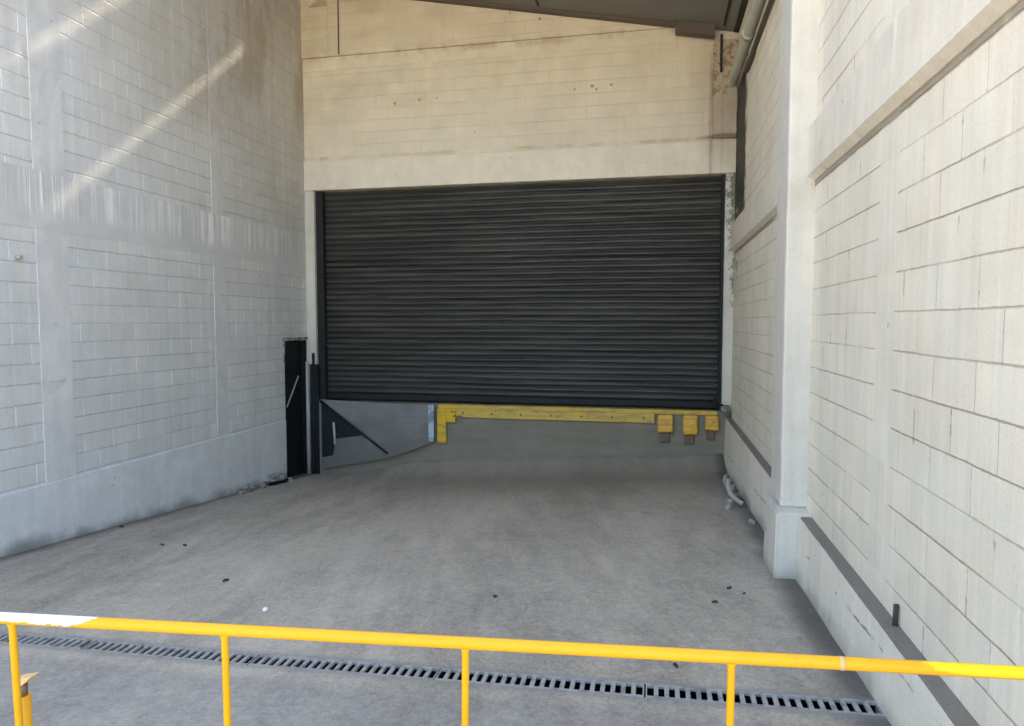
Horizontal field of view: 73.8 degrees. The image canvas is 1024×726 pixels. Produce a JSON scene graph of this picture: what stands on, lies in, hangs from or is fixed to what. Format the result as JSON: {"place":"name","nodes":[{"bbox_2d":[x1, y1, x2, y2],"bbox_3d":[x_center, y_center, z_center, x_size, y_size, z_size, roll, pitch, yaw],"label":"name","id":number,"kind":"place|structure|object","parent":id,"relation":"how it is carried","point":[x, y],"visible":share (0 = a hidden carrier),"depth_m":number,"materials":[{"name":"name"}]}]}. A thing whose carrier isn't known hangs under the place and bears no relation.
{"place":"outdoors","nodes":[
{"label":"outdoors","id":0,"kind":"place"},
{"bbox_2d":[0,454,891,725],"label":"ground","id":1,"kind":"structure","parent":0,"point":[654,550],"depth_m":5.09,"materials":[{"name":"concrete"}]},
{"bbox_2d":[20,672,38,725],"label":"gate post","id":2,"kind":"object","parent":1,"relation":"on","point":[25,679],"visible":0.7,"depth_m":2.02,"materials":[{"name":"yellow metal"}]},
{"bbox_2d":[0,0,306,557],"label":"block wall","id":3,"kind":"structure","parent":1,"relation":"on","point":[153,310],"depth_m":8.23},
{"bbox_2d":[14,255,22,259],"bbox_3d":[-4.770,-1.019,6.593,0.070,0.044,0.044,1,4,12],"label":"wall bolt","id":4,"kind":"object","parent":3,"relation":"attached to","point":[18,257],"depth_m":6.58,"materials":[{"name":"metal"}]},
{"bbox_2d":[282,337,310,477],"bbox_3d":[-3.761,0.894,11.829,0.220,2.692,0.830,1,4,12],"label":"service doorway","id":5,"kind":"structure","parent":3,"relation":"attached to","point":[297,406],"depth_m":12.03,"materials":[{"name":"metal"}]},
{"bbox_2d":[285,342,302,477],"bbox_3d":[-3.846,0.933,11.865,0.040,2.610,0.750,1,4,12],"label":"door","id":6,"kind":"structure","parent":5,"relation":"in","point":[294,434],"depth_m":11.93,"materials":[{"name":"black metal"}]},
{"bbox_2d":[236,489,245,494],"bbox_3d":[-3.967,1.887,10.002,0.131,0.083,0.178,0,3,8],"label":"rubble","id":7,"kind":"object","parent":1,"relation":"on","point":[241,492],"visible":1,"depth_m":9.95,"materials":[{"name":"concrete"}]},
{"bbox_2d":[244,483,254,491],"bbox_3d":[-3.952,1.871,10.247,0.140,0.133,0.176,0,3,-2],"label":"rubble","id":8,"kind":"object","parent":1,"relation":"on","point":[249,487],"visible":0.92,"depth_m":10.20,"materials":[{"name":"concrete"}]},
{"bbox_2d":[257,483,265,488],"bbox_3d":[-3.877,1.903,10.560,0.119,0.078,0.145,1,4,15],"label":"rubble","id":9,"kind":"object","parent":1,"relation":"on","point":[261,486],"visible":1,"depth_m":10.52,"materials":[{"name":"concrete"}]},
{"bbox_2d":[268,478,287,485],"bbox_3d":[-3.774,1.923,11.097,0.176,0.071,0.700,1,4,12],"label":"dirt heap","id":10,"kind":"object","parent":1,"relation":"on","point":[279,482],"visible":0.7,"depth_m":10.97,"materials":[{"name":"black soil"}]},
{"bbox_2d":[265,472,286,481],"bbox_3d":[-3.795,1.828,10.979,0.190,0.108,0.413,2,4,32],"label":"rubble","id":11,"kind":"object","parent":10,"relation":"on","point":[274,477],"visible":1,"depth_m":10.91,"materials":[{"name":"concrete"}]},
{"bbox_2d":[319,399,434,468],"bbox_3d":[-2.345,1.273,11.784,2.089,1.240,0.096,1,4,12],"label":"sheet panel","id":12,"kind":"object","parent":1,"relation":"on","point":[353,432],"visible":1,"depth_m":11.82,"materials":[{"name":"grey metal"}]},
{"bbox_2d":[38,640,874,712],"bbox_3d":[-1.533,1.942,4.029,6.805,0.610,0.146,1,4,12],"label":"drain channel","id":13,"kind":"object","parent":1,"relation":"on","point":[639,691],"visible":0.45,"depth_m":3.69,"materials":[{"name":"black metal"}]},
{"bbox_2d":[0,632,96,649],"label":"drain grate","id":14,"kind":"object","parent":13,"relation":"on","point":[31,639],"visible":0.88,"depth_m":4.32,"materials":[{"name":"grey metal"}]},
{"bbox_2d":[82,640,258,664],"bbox_3d":[-2.074,1.754,4.129,1.120,0.015,0.138,0,3,12],"label":"drain grate","id":15,"kind":"object","parent":13,"relation":"in","point":[176,649],"visible":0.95,"depth_m":4.13,"materials":[{"name":"grey metal"}]},
{"bbox_2d":[248,654,439,679],"bbox_3d":[-0.965,1.737,3.894,1.120,0.016,0.138,-1,3,12],"label":"drain grate","id":16,"kind":"object","parent":13,"relation":"on","point":[341,663],"visible":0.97,"depth_m":3.90,"materials":[{"name":"grey metal"}]},
{"bbox_2d":[434,667,643,696],"bbox_3d":[0.139,1.716,3.663,1.120,0.018,0.138,-1,3,12],"label":"drain grate","id":17,"kind":"object","parent":13,"relation":"on","point":[544,678],"visible":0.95,"depth_m":3.66,"materials":[{"name":"grey metal"}]},
{"bbox_2d":[646,683,884,716],"bbox_3d":[1.243,1.698,3.434,1.120,0.016,0.138,-1,3,12],"label":"drain grate","id":18,"kind":"object","parent":13,"relation":"on","point":[866,704],"visible":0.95,"depth_m":3.43,"materials":[{"name":"grey metal"}]},
{"bbox_2d":[0,612,1023,725],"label":"guard railing","id":19,"kind":"object","parent":1,"relation":"on","point":[464,644],"visible":1,"depth_m":1.69,"materials":[{"name":"yellow metal"}]},
{"bbox_2d":[300,0,738,472],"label":"block wall","id":20,"kind":"structure","parent":1,"relation":"on","point":[405,94],"depth_m":11.19,"materials":[{"name":"concrete"}]},
{"bbox_2d":[310,353,319,473],"bbox_3d":[-3.509,1.021,12.150,0.167,2.400,0.078,1,4,12],"label":"corner guard","id":21,"kind":"object","parent":20,"relation":"attached to","point":[314,409],"visible":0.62,"depth_m":12.13,"materials":[{"name":"black metal"}]},
{"bbox_2d":[315,174,724,408],"bbox_3d":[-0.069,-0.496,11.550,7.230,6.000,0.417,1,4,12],"label":"roller shutter","id":22,"kind":"object","parent":20,"relation":"attached to","point":[598,293],"visible":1,"depth_m":11.46,"materials":[{"name":"black metal"}]},
{"bbox_2d":[415,0,747,39],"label":"roof canopy","id":23,"kind":"object","parent":20,"relation":"attached to","point":[705,19],"visible":1,"depth_m":10.33,"materials":[{"name":"metal"}]},
{"bbox_2d":[720,34,722,71],"bbox_3d":[3.186,-4.713,10.382,0.034,0.561,0.038,2,4,34],"label":"hanging cable","id":24,"kind":"object","parent":20,"relation":"hanging from","point":[721,41],"visible":1,"depth_m":10.37,"materials":[{"name":"grey plastic"}]},
{"bbox_2d":[721,404,729,415],"bbox_3d":[3.354,0.741,10.688,0.130,0.180,0.132,2,4,33],"label":"latch bracket","id":25,"kind":"object","parent":20,"relation":"attached to","point":[725,410],"visible":1,"depth_m":10.65,"materials":[{"name":"metal"}]},
{"bbox_2d":[319,399,730,473],"bbox_3d":[0.011,1.555,11.635,7.062,1.707,0.375,1,4,12],"label":"loading dock","id":26,"kind":"object","parent":1,"relation":"on","point":[493,438],"visible":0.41,"depth_m":11.33,"materials":[{"name":"concrete"}]},
{"bbox_2d":[438,403,716,422],"bbox_3d":[0.993,0.834,11.222,4.566,0.217,0.163,1,4,12],"label":"dock edge guard","id":27,"kind":"object","parent":26,"relation":"attached to","point":[609,414],"visible":1,"depth_m":11.19,"materials":[{"name":"metal"}]},
{"bbox_2d":[437,408,454,442],"bbox_3d":[-1.116,1.069,11.594,0.320,0.590,0.027,1,4,12],"label":"corner plate","id":28,"kind":"object","parent":27,"relation":"attached to","point":[444,416],"visible":1,"depth_m":11.59,"materials":[{"name":"yellow metal"}]},
{"bbox_2d":[658,414,672,441],"bbox_3d":[2.440,1.041,10.859,0.245,0.454,0.103,1,4,12],"label":"dock bumper","id":29,"kind":"object","parent":26,"relation":"attached to","point":[665,426],"visible":1,"depth_m":10.82,"materials":[{"name":"wood"}]},
{"bbox_2d":[683,414,697,444],"bbox_3d":[2.816,1.054,10.780,0.234,0.479,0.106,1,4,12],"label":"dock bumper","id":30,"kind":"object","parent":26,"relation":"attached to","point":[690,426],"visible":1,"depth_m":10.74,"materials":[{"name":"wood"}]},
{"bbox_2d":[705,416,718,439],"bbox_3d":[3.135,1.022,10.715,0.204,0.390,0.103,1,4,12],"label":"dock bumper","id":31,"kind":"object","parent":26,"relation":"attached to","point":[711,424],"visible":1,"depth_m":10.68,"materials":[{"name":"wood"}]},
{"bbox_2d":[723,473,727,485],"bbox_3d":[2.921,1.585,9.332,0.069,0.186,0.240,1,4,21],"label":"rubble","id":32,"kind":"object","parent":1,"relation":"on","point":[725,476],"visible":0.59,"depth_m":9.27,"materials":[{"name":"concrete"}]},
{"bbox_2d":[725,498,732,509],"bbox_3d":[2.476,1.610,7.787,0.086,0.136,0.107,1,4,21],"label":"rubble","id":33,"kind":"object","parent":1,"relation":"on","point":[729,504],"visible":1,"depth_m":7.76,"materials":[{"name":"concrete"}]},
{"bbox_2d":[730,484,736,492],"bbox_3d":[2.849,1.624,8.826,0.114,0.106,0.211,2,4,29],"label":"rubble","id":34,"kind":"object","parent":1,"relation":"on","point":[733,487],"visible":0.57,"depth_m":8.76,"materials":[{"name":"concrete"}]},
{"bbox_2d":[725,478,743,505],"bbox_3d":[2.618,1.529,8.128,0.129,0.214,0.555,0,3,1],"label":"hose piece","id":35,"kind":"object","parent":1,"relation":"on","point":[733,497],"visible":1,"depth_m":8.02,"materials":[{"name":"plastic"}]},
{"bbox_2d":[748,518,756,524],"bbox_3d":[2.499,1.647,7.100,0.066,0.053,0.146,0,3,-3],"label":"rubble","id":36,"kind":"object","parent":1,"relation":"on","point":[751,521],"visible":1,"depth_m":7.06,"materials":[{"name":"concrete"}]},
{"bbox_2d":[724,0,1023,725],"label":"block wall","id":37,"kind":"structure","parent":1,"relation":"on","point":[874,446],"depth_m":3.47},
{"bbox_2d":[728,0,766,86],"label":"drain pipe","id":38,"kind":"object","parent":37,"relation":"attached to","point":[751,24],"visible":1,"depth_m":8.30,"materials":[{"name":"metal"}]},
{"bbox_2d":[744,0,775,72],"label":"cable conduit","id":39,"kind":"object","parent":37,"relation":"attached to","point":[766,15],"visible":1,"depth_m":7.92,"materials":[{"name":"metal"}]},
{"bbox_2d":[892,604,898,626],"bbox_3d":[1.891,1.245,3.364,0.026,0.111,0.024,1,4,12],"label":"steel peg","id":40,"kind":"object","parent":37,"relation":"attached to","point":[895,615],"visible":1,"depth_m":3.36,"materials":[{"name":"grey metal"}]}
]}

